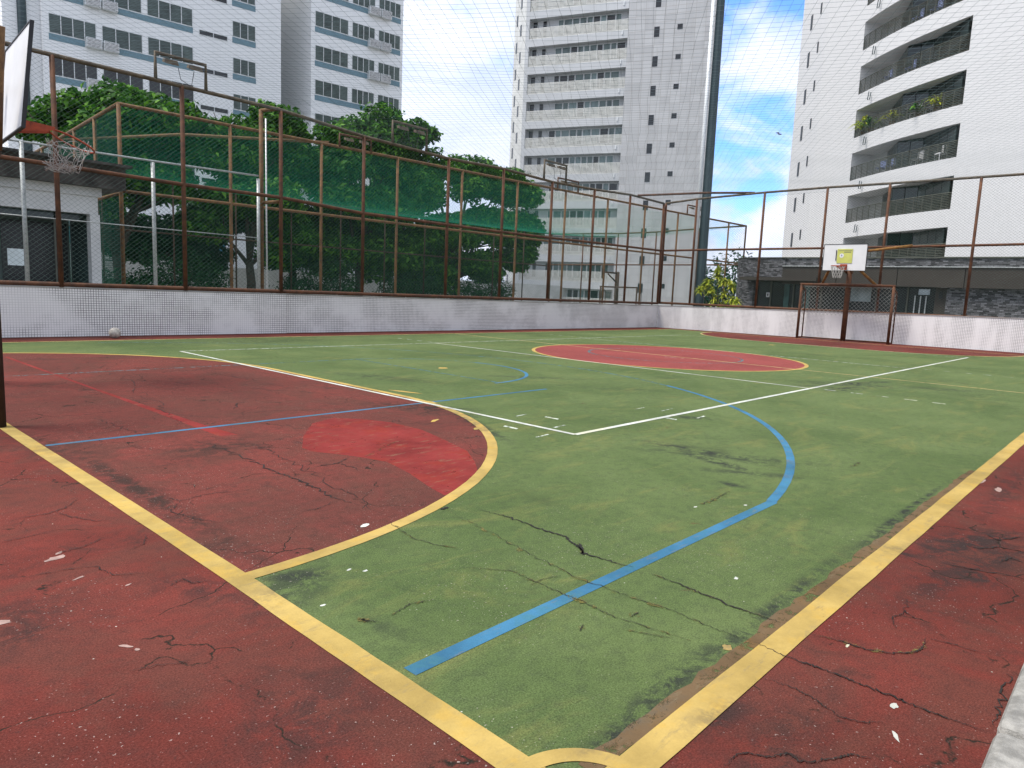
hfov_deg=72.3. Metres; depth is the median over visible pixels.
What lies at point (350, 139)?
floodlight frame
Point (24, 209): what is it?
galvanized fence
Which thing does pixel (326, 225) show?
almond tree
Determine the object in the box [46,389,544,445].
blue key line
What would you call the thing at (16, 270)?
dark door
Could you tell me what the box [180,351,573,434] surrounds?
white court line
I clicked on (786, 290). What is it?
door leaf
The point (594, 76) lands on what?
window
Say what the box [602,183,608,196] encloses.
window
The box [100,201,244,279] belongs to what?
almond tree
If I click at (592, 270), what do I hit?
window
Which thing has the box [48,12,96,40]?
window
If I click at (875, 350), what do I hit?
yellow goal area line
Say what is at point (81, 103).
almond tree
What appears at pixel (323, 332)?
dirt along wall
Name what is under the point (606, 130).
window
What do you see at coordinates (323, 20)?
window
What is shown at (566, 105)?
window
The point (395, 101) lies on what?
window
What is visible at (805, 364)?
yellow circle line
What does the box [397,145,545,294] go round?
almond tree
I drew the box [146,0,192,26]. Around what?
window
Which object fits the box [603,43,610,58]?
window
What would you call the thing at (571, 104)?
window
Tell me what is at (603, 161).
window
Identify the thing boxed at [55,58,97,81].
window
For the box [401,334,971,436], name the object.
white paint dashes
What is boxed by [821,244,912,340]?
basketball hoop
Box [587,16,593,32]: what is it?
window
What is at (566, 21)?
window
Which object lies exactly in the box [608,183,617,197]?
window
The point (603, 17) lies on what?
window
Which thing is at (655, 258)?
chain link fence
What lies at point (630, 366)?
white court line
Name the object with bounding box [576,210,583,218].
window
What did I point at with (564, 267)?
window
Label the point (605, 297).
window
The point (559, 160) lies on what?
window
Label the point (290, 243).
chain link fence
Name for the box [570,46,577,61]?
window
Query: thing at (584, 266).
window
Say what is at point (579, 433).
white court line
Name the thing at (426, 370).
blue free throw arc
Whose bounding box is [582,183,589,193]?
window
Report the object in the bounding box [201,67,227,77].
window
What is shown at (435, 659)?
blue three point line
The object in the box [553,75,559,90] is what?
window
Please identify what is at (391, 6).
window
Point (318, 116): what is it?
window
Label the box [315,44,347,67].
window
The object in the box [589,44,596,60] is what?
window
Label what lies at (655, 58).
window
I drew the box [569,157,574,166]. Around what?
window
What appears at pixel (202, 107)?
window
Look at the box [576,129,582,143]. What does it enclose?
window
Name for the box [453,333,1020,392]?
yellow halfway line
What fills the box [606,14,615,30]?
window
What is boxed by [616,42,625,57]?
window
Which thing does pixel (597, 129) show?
window
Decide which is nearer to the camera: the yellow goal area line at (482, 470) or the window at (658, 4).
the yellow goal area line at (482, 470)
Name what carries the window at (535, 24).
in the grey tower at (610, 15)
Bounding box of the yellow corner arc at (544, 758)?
[511,748,643,767]
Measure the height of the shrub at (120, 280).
2.115 m
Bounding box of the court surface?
[0,327,1023,767]
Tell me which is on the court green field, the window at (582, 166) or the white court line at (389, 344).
the white court line at (389, 344)
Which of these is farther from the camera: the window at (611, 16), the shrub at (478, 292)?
the window at (611, 16)
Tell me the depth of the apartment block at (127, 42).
53.96 m
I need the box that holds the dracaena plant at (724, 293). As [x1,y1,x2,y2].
[695,266,740,307]
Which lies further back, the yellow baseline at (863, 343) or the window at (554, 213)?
the window at (554, 213)
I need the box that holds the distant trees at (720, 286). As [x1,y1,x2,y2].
[704,246,752,307]
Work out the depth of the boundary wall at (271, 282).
54.90 m
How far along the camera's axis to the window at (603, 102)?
74.19 m
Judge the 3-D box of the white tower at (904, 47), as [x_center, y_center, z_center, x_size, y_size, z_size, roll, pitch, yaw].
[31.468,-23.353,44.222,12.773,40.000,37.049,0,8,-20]
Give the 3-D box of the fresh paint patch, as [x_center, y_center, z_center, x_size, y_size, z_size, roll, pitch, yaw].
[-0.985,0.517,5.843,2.719,0.001,1.252,9,10,42]
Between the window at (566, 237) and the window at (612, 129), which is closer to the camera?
the window at (612, 129)
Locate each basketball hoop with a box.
[0,19,94,173]
[601,264,619,303]
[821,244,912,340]
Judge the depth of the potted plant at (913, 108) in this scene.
43.81 m
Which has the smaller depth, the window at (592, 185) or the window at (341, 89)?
the window at (341, 89)
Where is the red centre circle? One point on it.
(629, 357)
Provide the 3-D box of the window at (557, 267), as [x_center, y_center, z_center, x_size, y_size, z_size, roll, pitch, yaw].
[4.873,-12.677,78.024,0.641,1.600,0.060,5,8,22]
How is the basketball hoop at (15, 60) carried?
on the court surface
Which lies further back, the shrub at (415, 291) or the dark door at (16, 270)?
the shrub at (415, 291)
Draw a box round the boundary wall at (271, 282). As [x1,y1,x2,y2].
[70,260,566,301]
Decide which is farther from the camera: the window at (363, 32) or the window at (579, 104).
the window at (579, 104)
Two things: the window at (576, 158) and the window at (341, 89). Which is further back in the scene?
the window at (576, 158)
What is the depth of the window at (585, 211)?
76.01 m
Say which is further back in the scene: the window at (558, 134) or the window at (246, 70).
the window at (558, 134)
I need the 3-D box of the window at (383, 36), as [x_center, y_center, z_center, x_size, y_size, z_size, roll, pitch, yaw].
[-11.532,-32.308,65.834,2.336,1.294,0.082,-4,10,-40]
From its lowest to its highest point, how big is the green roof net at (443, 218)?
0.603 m
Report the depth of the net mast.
35.34 m
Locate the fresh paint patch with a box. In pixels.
[302,418,476,494]
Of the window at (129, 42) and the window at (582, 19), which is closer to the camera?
the window at (129, 42)
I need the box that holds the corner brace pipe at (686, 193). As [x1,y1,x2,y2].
[637,192,752,196]
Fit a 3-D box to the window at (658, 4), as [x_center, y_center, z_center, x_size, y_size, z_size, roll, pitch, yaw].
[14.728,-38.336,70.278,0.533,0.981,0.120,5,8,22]
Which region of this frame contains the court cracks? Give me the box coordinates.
[0,360,1019,764]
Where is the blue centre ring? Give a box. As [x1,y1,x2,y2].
[588,348,743,362]
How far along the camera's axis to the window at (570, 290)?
77.67 m
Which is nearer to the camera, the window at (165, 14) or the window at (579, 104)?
the window at (165, 14)
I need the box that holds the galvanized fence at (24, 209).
[1,139,260,288]
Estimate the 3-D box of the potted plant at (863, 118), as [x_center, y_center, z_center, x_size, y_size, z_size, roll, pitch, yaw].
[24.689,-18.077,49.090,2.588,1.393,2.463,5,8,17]
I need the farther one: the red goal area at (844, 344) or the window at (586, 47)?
the window at (586, 47)
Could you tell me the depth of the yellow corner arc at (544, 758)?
2.00 m
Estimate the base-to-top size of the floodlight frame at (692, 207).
0.580 m
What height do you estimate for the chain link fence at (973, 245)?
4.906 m
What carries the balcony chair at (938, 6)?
on the white tower at (904, 47)
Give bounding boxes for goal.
[0,310,6,427]
[599,286,641,304]
[795,283,897,344]
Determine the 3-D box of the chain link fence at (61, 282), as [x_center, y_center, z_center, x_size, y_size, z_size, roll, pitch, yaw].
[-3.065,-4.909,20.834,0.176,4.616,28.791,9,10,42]
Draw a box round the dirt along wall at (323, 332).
[10,327,643,337]
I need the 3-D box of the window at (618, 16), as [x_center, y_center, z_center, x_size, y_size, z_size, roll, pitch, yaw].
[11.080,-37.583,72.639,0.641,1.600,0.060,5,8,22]
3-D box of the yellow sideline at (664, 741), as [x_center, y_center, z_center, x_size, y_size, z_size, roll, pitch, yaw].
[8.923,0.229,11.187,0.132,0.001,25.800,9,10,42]
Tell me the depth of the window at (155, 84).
54.53 m
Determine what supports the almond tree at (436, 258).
on the ground
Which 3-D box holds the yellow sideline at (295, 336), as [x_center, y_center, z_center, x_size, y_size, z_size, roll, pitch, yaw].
[-1.796,-1.518,21.048,0.080,0.001,25.720,9,10,42]
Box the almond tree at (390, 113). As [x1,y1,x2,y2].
[300,100,446,295]
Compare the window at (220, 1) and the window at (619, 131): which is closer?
the window at (220, 1)
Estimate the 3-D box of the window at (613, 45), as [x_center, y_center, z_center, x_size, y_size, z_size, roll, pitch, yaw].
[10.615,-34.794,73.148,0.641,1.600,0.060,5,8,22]
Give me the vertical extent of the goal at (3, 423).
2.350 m
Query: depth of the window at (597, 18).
73.45 m
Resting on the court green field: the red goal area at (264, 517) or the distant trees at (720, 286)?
the red goal area at (264, 517)
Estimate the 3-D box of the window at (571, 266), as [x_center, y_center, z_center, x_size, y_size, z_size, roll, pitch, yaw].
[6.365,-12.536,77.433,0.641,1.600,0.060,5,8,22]
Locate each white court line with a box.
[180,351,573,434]
[199,335,665,350]
[438,343,803,387]
[574,357,968,434]
[599,339,909,368]
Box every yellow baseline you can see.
[0,422,544,767]
[676,329,1023,355]
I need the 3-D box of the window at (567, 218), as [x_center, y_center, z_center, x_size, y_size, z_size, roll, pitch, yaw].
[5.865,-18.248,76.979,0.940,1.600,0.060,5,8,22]
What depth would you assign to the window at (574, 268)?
77.07 m
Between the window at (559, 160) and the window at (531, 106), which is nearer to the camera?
the window at (559, 160)
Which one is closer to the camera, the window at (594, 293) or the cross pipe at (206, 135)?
the cross pipe at (206, 135)
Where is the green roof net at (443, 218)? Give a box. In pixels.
[60,107,739,236]
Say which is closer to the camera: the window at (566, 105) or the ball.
the ball
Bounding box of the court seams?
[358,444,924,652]
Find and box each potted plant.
[849,115,879,133]
[859,115,883,132]
[878,110,897,124]
[905,100,929,116]
[924,96,944,111]
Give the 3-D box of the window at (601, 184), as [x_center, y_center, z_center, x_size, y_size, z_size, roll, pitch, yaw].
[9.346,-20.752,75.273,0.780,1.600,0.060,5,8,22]
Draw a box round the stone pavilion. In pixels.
[735,257,1023,317]
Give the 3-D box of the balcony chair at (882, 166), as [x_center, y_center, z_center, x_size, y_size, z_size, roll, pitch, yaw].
[24.895,-14.612,47.234,0.520,0.950,0.500,-1,8,-24]
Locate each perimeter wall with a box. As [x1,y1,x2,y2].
[0,285,286,337]
[283,293,657,332]
[657,305,1023,352]
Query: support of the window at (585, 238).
in the grey tower at (610, 15)
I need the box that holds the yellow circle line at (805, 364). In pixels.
[532,344,808,370]
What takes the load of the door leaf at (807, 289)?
in the stone pavilion
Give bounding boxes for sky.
[401,0,804,296]
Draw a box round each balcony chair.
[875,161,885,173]
[911,8,924,23]
[930,0,943,13]
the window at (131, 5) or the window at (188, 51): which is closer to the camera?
the window at (131, 5)
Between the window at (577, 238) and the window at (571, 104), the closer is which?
the window at (571, 104)
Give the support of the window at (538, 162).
in the grey tower at (610, 15)
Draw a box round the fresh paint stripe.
[5,357,236,435]
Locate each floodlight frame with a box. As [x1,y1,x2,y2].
[154,50,207,90]
[338,133,371,152]
[391,120,427,150]
[543,159,566,184]
[557,177,578,193]
[687,204,700,213]
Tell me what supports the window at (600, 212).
in the grey tower at (610, 15)
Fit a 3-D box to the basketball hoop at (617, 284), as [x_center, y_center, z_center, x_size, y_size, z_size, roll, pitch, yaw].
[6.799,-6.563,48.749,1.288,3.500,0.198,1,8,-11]
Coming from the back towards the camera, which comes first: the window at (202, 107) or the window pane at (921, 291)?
the window at (202, 107)
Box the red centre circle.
[535,344,804,370]
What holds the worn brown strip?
on the court green field
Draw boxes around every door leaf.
[783,284,789,306]
[803,286,810,307]
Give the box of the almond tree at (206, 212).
[168,98,322,292]
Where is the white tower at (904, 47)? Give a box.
[782,0,1023,256]
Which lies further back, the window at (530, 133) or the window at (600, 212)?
the window at (530, 133)
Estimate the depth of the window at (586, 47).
74.17 m
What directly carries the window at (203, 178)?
in the apartment block at (127, 42)
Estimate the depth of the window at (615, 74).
73.36 m
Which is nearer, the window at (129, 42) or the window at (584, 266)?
the window at (129, 42)
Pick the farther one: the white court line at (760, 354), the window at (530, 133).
the window at (530, 133)
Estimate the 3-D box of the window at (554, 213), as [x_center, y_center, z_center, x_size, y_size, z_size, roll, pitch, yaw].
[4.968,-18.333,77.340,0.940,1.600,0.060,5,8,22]
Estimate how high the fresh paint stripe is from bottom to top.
0.001 m
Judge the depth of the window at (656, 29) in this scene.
70.60 m
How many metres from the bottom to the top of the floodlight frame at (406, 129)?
0.658 m
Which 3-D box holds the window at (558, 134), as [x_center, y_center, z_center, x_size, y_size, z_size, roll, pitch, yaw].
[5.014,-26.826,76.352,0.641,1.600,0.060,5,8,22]
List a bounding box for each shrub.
[102,265,143,284]
[126,246,233,291]
[269,258,360,295]
[373,263,451,298]
[446,271,515,300]
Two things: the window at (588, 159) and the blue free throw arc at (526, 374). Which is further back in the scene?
the window at (588, 159)
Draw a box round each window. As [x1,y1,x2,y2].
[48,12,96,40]
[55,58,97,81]
[101,0,141,13]
[101,25,142,53]
[103,69,143,89]
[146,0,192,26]
[147,37,193,64]
[148,75,193,101]
[199,29,227,41]
[200,104,228,114]
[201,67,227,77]
[201,177,216,182]
[212,0,226,3]
[232,20,255,42]
[232,57,255,77]
[233,93,255,111]
[236,0,255,5]
[315,10,348,34]
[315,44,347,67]
[315,79,347,101]
[315,113,344,125]
[351,88,373,105]
[352,0,375,7]
[352,22,374,40]
[352,55,374,72]
[377,94,398,110]
[378,30,399,49]
[378,62,399,81]
[379,0,400,18]
[528,132,532,146]
[530,105,533,119]
[532,50,535,63]
[533,22,537,33]
[537,158,540,167]
[539,104,542,114]
[547,157,555,172]
[548,130,555,145]
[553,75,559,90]
[553,211,560,219]
[553,263,558,277]
[554,103,562,113]
[555,48,561,62]
[555,130,560,145]
[555,157,562,171]
[558,19,563,35]
[558,263,566,277]
[559,75,567,90]
[561,130,569,140]
[561,210,569,219]
[562,47,570,60]
[562,102,568,117]
[562,157,569,164]
[564,18,572,34]
[565,237,570,251]
[567,263,572,271]
[567,289,572,296]
[568,74,574,89]
[568,102,576,117]
[569,129,576,143]
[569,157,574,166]
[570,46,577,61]
[570,210,576,218]
[571,237,579,251]
[572,18,579,34]
[572,263,580,270]
[573,289,578,302]
[575,74,583,86]
[575,156,580,168]
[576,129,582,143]
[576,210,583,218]
[577,101,583,116]
[578,46,583,60]
[578,290,583,302]
[579,17,586,33]
[579,237,587,249]
[580,265,586,277]
[581,157,586,169]
[582,129,590,144]
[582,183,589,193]
[583,45,589,60]
[583,73,590,88]
[583,210,590,218]
[584,101,589,116]
[586,156,592,171]
[586,265,594,278]
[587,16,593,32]
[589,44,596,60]
[589,183,595,194]
[590,100,598,113]
[590,290,598,297]
[591,73,596,85]
[591,128,599,142]
[591,210,597,218]
[592,156,598,170]
[593,15,600,31]
[595,265,600,275]
[596,183,602,195]
[597,44,602,56]
[597,72,604,87]
[598,210,604,218]
[599,100,606,115]
[599,128,608,143]
[599,156,605,170]
[600,15,606,31]
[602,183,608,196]
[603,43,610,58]
[604,71,610,84]
[604,291,611,300]
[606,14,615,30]
[606,100,612,115]
[606,155,613,165]
[608,128,614,137]
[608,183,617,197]
[610,42,616,56]
[610,71,619,86]
[612,99,619,113]
[614,127,621,140]
[616,13,621,29]
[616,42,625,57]
[644,172,649,181]
[646,144,651,153]
[648,115,653,124]
[650,86,655,95]
[652,56,657,66]
[654,26,659,36]
[656,0,660,6]
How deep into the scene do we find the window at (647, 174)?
72.44 m
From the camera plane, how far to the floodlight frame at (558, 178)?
32.09 m
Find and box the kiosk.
[0,147,132,282]
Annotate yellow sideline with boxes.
[2,329,655,342]
[605,432,1023,767]
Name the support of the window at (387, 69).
in the apartment block at (363, 32)
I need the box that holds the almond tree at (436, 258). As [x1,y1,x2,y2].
[371,177,444,292]
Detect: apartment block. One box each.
[0,0,280,268]
[281,0,403,276]
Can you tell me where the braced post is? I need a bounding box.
[259,107,279,288]
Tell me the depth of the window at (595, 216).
75.67 m
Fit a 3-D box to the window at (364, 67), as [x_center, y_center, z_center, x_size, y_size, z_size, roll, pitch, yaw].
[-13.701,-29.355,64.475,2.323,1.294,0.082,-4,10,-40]
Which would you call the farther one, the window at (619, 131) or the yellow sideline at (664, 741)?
the window at (619, 131)
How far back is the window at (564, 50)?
75.03 m
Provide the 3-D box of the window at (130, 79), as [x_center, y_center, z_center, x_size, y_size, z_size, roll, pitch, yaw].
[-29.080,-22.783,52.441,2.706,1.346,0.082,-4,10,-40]
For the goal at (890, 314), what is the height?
2.130 m
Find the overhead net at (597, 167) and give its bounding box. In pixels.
[0,0,1023,203]
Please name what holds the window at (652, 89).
in the grey tower at (610, 15)
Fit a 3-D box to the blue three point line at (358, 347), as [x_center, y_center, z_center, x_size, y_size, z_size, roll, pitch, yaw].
[-2.466,-0.546,13.447,10.902,0.001,2.757,5,8,16]
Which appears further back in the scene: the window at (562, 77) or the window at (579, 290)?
the window at (579, 290)
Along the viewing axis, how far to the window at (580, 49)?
74.44 m
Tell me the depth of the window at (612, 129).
74.12 m
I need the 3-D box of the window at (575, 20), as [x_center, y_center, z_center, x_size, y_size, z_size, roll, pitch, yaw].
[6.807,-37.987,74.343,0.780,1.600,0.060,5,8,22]
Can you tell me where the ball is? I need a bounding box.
[109,327,120,337]
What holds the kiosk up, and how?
on the ground
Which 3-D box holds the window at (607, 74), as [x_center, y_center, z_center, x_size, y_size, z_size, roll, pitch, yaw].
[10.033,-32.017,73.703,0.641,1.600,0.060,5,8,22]
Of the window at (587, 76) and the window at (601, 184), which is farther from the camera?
the window at (601, 184)
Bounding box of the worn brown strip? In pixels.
[579,470,974,767]
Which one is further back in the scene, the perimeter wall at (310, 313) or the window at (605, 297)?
the window at (605, 297)
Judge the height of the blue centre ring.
0.001 m
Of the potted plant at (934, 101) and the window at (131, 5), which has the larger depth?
the window at (131, 5)
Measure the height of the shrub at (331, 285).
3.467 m
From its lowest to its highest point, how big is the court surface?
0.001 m
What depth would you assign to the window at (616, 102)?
73.63 m
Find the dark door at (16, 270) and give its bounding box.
[0,218,68,281]
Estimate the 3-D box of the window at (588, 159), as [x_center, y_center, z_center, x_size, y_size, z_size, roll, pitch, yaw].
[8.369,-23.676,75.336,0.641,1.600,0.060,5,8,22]
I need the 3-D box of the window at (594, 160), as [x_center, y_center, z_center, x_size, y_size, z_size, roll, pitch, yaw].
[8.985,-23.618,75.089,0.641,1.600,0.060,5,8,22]
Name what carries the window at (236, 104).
in the apartment block at (127, 42)
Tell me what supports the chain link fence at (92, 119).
on the ground
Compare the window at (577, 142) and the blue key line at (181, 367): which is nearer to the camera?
the blue key line at (181, 367)
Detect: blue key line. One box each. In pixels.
[18,359,350,375]
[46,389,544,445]
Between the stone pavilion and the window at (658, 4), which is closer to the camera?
the stone pavilion
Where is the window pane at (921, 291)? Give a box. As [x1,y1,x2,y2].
[918,289,929,294]
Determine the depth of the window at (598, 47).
73.65 m
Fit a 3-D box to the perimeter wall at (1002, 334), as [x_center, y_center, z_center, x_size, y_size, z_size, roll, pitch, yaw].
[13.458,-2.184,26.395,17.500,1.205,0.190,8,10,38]
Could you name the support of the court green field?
on the court surface
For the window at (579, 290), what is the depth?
77.24 m
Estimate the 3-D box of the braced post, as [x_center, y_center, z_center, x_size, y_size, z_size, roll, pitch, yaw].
[-6.226,-4.448,17.965,0.685,5.045,0.295,9,10,42]
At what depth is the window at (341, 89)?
62.82 m
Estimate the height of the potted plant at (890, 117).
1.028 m
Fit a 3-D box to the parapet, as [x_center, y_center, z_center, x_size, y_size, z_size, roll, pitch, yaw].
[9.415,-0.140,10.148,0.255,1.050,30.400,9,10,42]
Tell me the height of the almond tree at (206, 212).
11.820 m
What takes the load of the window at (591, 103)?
in the grey tower at (610, 15)
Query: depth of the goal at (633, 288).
48.59 m
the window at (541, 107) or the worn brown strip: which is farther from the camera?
the window at (541, 107)
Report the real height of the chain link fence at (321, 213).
6.091 m
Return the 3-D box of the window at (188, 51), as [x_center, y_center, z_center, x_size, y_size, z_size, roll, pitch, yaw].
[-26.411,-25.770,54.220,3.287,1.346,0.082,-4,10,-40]
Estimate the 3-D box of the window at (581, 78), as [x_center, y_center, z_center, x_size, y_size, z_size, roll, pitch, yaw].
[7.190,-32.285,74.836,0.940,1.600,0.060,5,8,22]
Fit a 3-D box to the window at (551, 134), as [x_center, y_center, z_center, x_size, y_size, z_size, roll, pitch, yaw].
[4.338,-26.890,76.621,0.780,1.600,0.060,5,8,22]
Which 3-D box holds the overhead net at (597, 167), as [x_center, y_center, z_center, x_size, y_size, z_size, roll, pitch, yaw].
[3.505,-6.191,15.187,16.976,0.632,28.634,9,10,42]
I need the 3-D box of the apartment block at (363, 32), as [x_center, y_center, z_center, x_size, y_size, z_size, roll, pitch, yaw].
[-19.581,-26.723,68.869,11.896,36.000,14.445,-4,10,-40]
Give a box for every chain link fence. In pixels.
[0,41,664,303]
[35,102,125,283]
[70,178,552,301]
[118,102,745,306]
[548,226,746,307]
[658,173,1023,317]
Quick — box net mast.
[689,0,724,306]
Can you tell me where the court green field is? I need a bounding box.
[2,329,1023,767]
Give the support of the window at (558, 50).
in the grey tower at (610, 15)
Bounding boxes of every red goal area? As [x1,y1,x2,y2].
[3,353,487,571]
[702,332,1021,356]
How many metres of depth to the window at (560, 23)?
74.94 m
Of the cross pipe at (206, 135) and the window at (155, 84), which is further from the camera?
the window at (155, 84)
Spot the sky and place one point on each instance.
(439, 41)
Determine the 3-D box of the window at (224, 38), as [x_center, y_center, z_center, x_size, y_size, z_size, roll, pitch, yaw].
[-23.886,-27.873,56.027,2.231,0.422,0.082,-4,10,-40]
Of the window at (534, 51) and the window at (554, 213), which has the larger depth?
the window at (554, 213)
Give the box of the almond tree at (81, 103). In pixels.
[13,74,220,278]
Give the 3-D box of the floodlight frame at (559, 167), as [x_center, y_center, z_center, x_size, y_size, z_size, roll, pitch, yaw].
[1.573,-7.709,25.481,0.220,0.717,1.334,9,10,42]
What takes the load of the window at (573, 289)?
in the grey tower at (610, 15)
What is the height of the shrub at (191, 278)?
3.473 m
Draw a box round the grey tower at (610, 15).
[505,0,716,310]
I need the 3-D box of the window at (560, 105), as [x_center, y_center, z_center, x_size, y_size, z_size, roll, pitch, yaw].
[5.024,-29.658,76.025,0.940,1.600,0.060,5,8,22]
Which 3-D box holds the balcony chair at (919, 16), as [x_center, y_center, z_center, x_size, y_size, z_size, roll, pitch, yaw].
[25.607,-23.146,44.189,0.520,0.950,0.500,3,7,2]
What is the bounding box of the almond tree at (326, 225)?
[256,138,350,286]
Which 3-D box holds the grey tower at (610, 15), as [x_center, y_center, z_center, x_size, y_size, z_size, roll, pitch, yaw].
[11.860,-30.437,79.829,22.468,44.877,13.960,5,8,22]
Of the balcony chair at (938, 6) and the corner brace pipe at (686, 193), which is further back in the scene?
the balcony chair at (938, 6)
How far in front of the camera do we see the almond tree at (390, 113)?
46.25 m
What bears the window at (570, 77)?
in the grey tower at (610, 15)
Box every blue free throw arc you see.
[357,359,494,381]
[475,362,527,382]
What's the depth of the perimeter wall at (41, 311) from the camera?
15.55 m
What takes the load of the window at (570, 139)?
in the grey tower at (610, 15)
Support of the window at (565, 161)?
in the grey tower at (610, 15)
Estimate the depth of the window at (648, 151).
72.08 m
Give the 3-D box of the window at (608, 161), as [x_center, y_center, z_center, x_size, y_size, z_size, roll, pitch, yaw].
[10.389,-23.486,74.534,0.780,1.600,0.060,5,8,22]
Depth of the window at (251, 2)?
57.45 m
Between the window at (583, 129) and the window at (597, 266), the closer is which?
the window at (583, 129)
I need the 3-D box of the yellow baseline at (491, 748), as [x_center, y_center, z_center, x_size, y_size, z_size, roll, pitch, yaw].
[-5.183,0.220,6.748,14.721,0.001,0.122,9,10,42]
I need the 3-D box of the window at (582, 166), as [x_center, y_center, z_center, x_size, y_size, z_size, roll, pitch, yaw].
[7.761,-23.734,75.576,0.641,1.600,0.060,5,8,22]
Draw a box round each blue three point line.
[101,342,666,385]
[404,385,794,674]
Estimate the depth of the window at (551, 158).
76.92 m
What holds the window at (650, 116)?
in the grey tower at (610, 15)
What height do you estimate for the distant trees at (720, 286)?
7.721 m
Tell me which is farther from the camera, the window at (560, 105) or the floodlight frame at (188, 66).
the window at (560, 105)
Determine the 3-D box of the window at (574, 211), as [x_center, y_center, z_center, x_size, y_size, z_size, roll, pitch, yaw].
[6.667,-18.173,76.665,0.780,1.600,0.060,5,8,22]
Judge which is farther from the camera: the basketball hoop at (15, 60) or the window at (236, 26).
the window at (236, 26)
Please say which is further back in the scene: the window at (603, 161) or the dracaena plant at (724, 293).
the window at (603, 161)
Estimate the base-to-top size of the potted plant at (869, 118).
1.217 m
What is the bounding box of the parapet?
[981,664,1023,767]
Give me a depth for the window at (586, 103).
74.81 m
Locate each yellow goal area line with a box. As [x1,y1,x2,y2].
[66,353,497,580]
[700,332,1022,356]
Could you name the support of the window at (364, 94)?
in the apartment block at (363, 32)
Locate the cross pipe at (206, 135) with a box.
[59,133,328,151]
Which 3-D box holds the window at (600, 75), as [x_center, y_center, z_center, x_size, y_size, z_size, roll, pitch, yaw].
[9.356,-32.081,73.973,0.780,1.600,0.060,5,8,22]
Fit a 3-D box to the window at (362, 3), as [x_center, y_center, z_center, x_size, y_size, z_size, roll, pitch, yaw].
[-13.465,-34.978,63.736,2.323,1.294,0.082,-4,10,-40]
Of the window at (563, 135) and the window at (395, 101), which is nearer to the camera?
the window at (395, 101)
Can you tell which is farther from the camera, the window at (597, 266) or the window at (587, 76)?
the window at (597, 266)
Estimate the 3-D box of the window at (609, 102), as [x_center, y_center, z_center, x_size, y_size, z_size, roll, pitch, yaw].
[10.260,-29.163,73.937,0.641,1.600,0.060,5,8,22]

